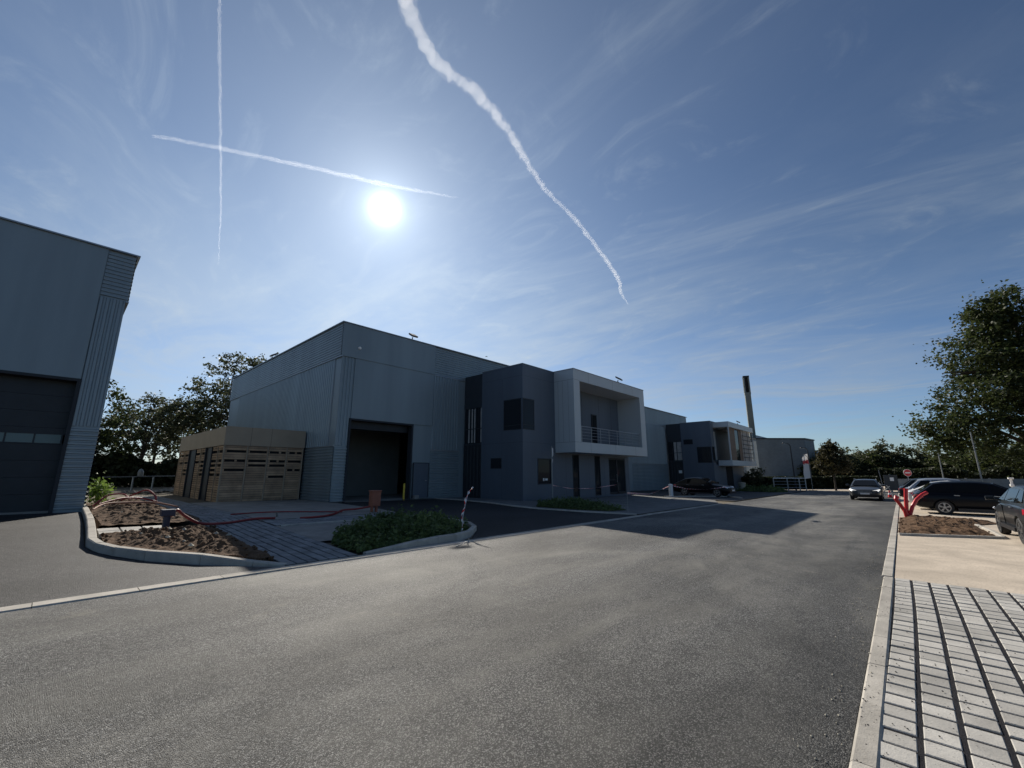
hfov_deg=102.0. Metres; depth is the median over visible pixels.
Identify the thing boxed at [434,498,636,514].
walk kerb
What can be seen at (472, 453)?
tall door
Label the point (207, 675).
road
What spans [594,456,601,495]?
window
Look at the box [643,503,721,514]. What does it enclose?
road edge band
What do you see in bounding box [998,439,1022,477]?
tree
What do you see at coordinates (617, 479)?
entrance door
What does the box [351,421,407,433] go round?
rolled door
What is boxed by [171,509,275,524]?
conduit hose
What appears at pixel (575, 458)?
window
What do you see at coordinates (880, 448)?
tree
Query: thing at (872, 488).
car
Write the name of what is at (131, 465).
thicket
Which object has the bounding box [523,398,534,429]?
corner window
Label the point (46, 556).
side road
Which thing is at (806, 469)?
feather flag
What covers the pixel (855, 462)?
tree
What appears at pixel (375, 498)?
utility pedestal
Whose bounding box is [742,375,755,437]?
tower
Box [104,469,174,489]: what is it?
trestle
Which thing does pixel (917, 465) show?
tree
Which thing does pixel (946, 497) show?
parked car
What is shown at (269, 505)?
loading slab
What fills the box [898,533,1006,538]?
soil kerb
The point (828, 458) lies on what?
young tree
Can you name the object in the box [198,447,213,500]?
doorway
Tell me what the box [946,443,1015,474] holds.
tree
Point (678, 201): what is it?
sky
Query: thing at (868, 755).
kerb
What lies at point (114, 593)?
road edge band
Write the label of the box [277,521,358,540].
planting slab
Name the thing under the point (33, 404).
sectional door
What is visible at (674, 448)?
stair window
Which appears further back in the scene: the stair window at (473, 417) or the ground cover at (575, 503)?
the stair window at (473, 417)
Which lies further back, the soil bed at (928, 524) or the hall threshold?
the hall threshold
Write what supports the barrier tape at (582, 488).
attached to the thin pole at (552, 468)
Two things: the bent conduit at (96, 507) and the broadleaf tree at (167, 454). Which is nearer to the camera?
the bent conduit at (96, 507)
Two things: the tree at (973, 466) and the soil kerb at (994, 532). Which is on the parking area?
the soil kerb at (994, 532)
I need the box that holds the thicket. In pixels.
[88,452,180,487]
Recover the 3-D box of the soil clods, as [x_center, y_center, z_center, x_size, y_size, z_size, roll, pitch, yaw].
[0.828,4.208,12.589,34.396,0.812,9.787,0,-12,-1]
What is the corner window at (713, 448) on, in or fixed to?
in the industrial building at (679, 447)
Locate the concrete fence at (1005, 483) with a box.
[898,478,1023,491]
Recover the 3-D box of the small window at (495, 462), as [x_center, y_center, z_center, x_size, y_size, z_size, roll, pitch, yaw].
[-0.934,4.799,25.052,0.900,0.620,0.120,-11,-16,41]
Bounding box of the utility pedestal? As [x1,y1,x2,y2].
[369,490,381,513]
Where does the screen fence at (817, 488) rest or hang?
on the yard at (839, 489)
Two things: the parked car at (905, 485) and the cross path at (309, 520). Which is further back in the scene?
the parked car at (905, 485)
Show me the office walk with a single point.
(639, 504)
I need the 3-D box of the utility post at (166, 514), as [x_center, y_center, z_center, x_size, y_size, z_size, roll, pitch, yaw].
[-8.576,3.539,10.255,0.240,0.840,0.280,-11,-16,41]
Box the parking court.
[630,490,807,500]
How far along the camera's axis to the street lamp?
50.02 m
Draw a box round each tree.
[94,379,150,469]
[99,390,193,458]
[114,406,215,463]
[152,351,278,451]
[797,456,836,476]
[809,438,857,490]
[812,445,870,475]
[844,447,897,471]
[861,436,904,471]
[883,443,932,475]
[892,279,1023,478]
[910,457,951,475]
[918,450,971,477]
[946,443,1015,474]
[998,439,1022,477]
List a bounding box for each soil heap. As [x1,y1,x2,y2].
[86,498,201,528]
[101,524,273,560]
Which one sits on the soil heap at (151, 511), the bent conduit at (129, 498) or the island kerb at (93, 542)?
the bent conduit at (129, 498)
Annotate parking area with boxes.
[895,497,1023,593]
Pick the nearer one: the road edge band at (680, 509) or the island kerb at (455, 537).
the island kerb at (455, 537)
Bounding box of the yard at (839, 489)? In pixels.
[785,486,897,491]
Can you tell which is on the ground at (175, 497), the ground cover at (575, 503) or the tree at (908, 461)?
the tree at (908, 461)
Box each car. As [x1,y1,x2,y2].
[673,477,735,496]
[845,479,884,500]
[898,478,923,496]
[906,478,961,489]
[908,481,938,509]
[912,481,1007,514]
[984,485,1023,543]
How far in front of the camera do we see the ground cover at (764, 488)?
44.54 m
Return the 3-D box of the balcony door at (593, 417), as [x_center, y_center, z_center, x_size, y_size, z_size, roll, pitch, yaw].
[6.054,3.411,30.457,0.058,2.320,0.700,-11,-16,41]
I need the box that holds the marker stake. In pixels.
[461,487,473,531]
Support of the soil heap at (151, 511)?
on the ground at (175, 497)
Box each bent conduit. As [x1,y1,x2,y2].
[92,493,130,506]
[92,502,155,509]
[98,497,162,504]
[121,489,156,500]
[127,501,178,507]
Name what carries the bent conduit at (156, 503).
on the soil heap at (151, 511)
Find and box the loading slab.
[192,499,393,519]
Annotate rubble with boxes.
[101,501,230,547]
[120,488,173,493]
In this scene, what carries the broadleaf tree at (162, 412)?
on the ground at (175, 497)
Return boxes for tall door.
[463,445,480,497]
[669,461,683,483]
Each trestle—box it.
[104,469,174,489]
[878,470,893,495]
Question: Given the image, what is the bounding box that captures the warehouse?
[744,438,815,476]
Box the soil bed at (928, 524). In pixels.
[899,515,996,535]
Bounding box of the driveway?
[341,499,635,538]
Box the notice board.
[883,474,898,491]
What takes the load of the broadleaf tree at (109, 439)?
on the ground at (175, 497)
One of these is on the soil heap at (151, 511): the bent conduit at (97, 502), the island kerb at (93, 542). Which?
the bent conduit at (97, 502)
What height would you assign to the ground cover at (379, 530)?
0.800 m
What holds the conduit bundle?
on the soil bed at (928, 524)
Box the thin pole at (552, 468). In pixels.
[551,446,552,497]
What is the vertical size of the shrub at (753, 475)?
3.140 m
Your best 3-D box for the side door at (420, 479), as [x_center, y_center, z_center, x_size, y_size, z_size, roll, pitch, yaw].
[-5.421,5.734,24.620,0.081,1.990,1.030,-11,-16,41]
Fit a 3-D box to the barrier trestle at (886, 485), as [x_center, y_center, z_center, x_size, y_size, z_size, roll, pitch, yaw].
[33.103,8.784,36.800,1.067,2.224,0.218,-6,-14,28]
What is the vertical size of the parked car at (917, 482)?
1.640 m
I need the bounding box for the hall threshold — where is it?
[337,498,432,501]
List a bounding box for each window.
[465,407,481,443]
[491,458,500,468]
[504,398,520,430]
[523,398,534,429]
[538,458,551,484]
[572,455,579,496]
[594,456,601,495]
[667,441,682,460]
[697,447,711,462]
[712,447,715,462]
[734,429,740,460]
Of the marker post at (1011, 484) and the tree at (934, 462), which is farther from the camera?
the tree at (934, 462)
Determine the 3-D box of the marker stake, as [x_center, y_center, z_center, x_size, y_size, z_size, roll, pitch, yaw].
[-1.248,3.549,11.478,0.384,1.374,0.085,10,-15,-38]
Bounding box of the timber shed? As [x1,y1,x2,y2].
[173,426,305,501]
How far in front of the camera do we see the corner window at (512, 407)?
24.70 m
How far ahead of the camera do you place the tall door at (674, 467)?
50.56 m
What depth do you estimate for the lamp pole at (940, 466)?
45.90 m
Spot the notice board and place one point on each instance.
(891, 481)
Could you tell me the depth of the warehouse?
79.16 m
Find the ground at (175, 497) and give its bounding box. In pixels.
[31,481,1007,767]
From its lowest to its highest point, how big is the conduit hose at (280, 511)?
0.100 m
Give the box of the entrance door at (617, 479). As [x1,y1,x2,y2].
[608,458,625,493]
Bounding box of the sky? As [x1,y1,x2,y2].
[0,0,1023,466]
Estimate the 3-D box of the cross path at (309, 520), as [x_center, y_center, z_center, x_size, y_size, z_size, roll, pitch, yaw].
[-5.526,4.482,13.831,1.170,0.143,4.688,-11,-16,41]
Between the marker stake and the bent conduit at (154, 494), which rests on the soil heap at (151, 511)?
the bent conduit at (154, 494)
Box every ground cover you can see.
[331,504,468,552]
[536,494,625,510]
[736,483,787,491]
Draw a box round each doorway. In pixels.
[182,449,197,497]
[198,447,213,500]
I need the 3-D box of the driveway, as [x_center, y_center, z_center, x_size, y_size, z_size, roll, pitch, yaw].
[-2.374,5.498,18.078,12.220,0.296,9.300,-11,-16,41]
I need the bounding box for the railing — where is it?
[773,478,806,490]
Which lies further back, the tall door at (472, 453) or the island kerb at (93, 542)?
the tall door at (472, 453)
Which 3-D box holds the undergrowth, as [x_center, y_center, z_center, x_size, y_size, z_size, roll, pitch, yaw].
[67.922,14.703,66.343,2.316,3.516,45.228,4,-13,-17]
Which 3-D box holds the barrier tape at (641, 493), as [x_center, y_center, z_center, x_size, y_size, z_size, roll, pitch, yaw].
[8.754,6.461,25.368,0.231,0.374,16.712,-6,-13,25]
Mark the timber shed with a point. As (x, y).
(229, 464)
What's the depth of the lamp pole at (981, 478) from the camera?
43.21 m
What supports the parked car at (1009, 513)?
on the parking area
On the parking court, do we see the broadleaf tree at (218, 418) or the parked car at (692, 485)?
the parked car at (692, 485)
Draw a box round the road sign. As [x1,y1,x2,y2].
[903,469,911,480]
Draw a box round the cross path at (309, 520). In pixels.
[264,512,411,526]
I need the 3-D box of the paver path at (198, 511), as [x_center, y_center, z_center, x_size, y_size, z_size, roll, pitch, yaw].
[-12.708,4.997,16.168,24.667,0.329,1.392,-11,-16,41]
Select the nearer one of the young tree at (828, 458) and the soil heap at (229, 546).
the soil heap at (229, 546)
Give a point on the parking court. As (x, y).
(744, 495)
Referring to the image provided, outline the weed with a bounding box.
[85,471,116,505]
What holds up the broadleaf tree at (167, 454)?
on the ground at (175, 497)
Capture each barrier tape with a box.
[553,485,612,488]
[627,486,667,494]
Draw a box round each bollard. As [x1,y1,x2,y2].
[403,483,404,498]
[668,484,672,495]
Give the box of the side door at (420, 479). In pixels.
[413,463,427,497]
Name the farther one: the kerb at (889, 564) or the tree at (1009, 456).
the tree at (1009, 456)
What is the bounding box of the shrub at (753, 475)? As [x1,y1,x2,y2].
[742,467,765,486]
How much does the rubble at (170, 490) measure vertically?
0.413 m
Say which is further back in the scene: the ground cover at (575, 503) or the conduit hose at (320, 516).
the ground cover at (575, 503)
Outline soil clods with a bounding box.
[86,504,991,554]
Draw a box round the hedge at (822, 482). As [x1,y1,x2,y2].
[741,475,878,488]
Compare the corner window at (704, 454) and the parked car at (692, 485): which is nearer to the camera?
the parked car at (692, 485)
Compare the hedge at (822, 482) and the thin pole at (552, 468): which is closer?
the thin pole at (552, 468)
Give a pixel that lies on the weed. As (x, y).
(96, 489)
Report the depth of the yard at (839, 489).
51.31 m
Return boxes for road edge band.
[0,515,646,612]
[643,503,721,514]
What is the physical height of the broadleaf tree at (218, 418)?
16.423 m
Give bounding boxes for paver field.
[879,578,1023,767]
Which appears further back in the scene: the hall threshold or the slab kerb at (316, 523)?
the hall threshold
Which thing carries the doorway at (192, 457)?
in the timber shed
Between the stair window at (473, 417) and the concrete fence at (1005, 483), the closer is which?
the stair window at (473, 417)
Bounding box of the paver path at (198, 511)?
[131,496,356,565]
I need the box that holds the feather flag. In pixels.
[802,454,816,490]
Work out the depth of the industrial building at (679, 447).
49.99 m
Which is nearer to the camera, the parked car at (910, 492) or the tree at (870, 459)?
the parked car at (910, 492)
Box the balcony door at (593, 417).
[591,414,597,442]
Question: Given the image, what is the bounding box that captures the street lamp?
[782,443,796,489]
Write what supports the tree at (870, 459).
on the ground at (175, 497)
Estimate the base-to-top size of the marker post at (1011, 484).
1.820 m
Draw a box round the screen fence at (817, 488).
[759,477,878,488]
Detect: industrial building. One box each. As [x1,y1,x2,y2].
[227,321,646,502]
[628,406,756,490]
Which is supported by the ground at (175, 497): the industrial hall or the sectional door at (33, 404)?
the industrial hall
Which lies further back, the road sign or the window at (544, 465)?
the road sign
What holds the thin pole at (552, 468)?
on the office walk
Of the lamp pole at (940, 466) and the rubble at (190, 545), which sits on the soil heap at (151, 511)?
the rubble at (190, 545)
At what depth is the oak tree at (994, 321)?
48.19 m
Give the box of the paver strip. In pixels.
[96,525,161,537]
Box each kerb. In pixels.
[81,504,286,566]
[280,519,363,526]
[363,518,476,554]
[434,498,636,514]
[663,496,741,497]
[849,576,894,767]
[882,493,899,577]
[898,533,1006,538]
[974,524,1006,537]
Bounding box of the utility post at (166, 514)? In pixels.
[159,509,175,527]
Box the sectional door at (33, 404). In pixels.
[0,374,76,512]
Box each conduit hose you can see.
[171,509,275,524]
[230,511,342,514]
[300,506,369,518]
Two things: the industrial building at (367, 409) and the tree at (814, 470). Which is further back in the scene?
the tree at (814, 470)
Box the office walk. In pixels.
[449,495,716,513]
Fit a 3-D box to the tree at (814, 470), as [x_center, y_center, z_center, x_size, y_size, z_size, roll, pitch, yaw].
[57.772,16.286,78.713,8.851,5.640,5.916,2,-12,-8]
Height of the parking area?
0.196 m
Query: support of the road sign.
on the parking area
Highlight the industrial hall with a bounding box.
[0,216,140,514]
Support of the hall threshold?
attached to the industrial building at (367, 409)
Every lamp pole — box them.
[938,453,943,477]
[970,432,982,481]
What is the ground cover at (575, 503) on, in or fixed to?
on the planting soil
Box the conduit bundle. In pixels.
[894,488,927,516]
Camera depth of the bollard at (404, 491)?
23.54 m
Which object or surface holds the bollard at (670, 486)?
on the parking court
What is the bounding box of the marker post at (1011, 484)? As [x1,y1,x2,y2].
[1007,478,1013,486]
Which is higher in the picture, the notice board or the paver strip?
the notice board
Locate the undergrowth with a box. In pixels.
[843,465,1023,483]
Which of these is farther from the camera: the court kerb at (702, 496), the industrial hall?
the court kerb at (702, 496)
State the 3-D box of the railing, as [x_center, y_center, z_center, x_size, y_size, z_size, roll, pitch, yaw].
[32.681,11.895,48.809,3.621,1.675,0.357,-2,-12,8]
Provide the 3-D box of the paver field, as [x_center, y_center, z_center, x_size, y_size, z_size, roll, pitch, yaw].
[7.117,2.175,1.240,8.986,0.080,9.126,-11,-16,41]
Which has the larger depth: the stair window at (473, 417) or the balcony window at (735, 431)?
the balcony window at (735, 431)
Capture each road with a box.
[0,490,898,767]
[0,512,273,606]

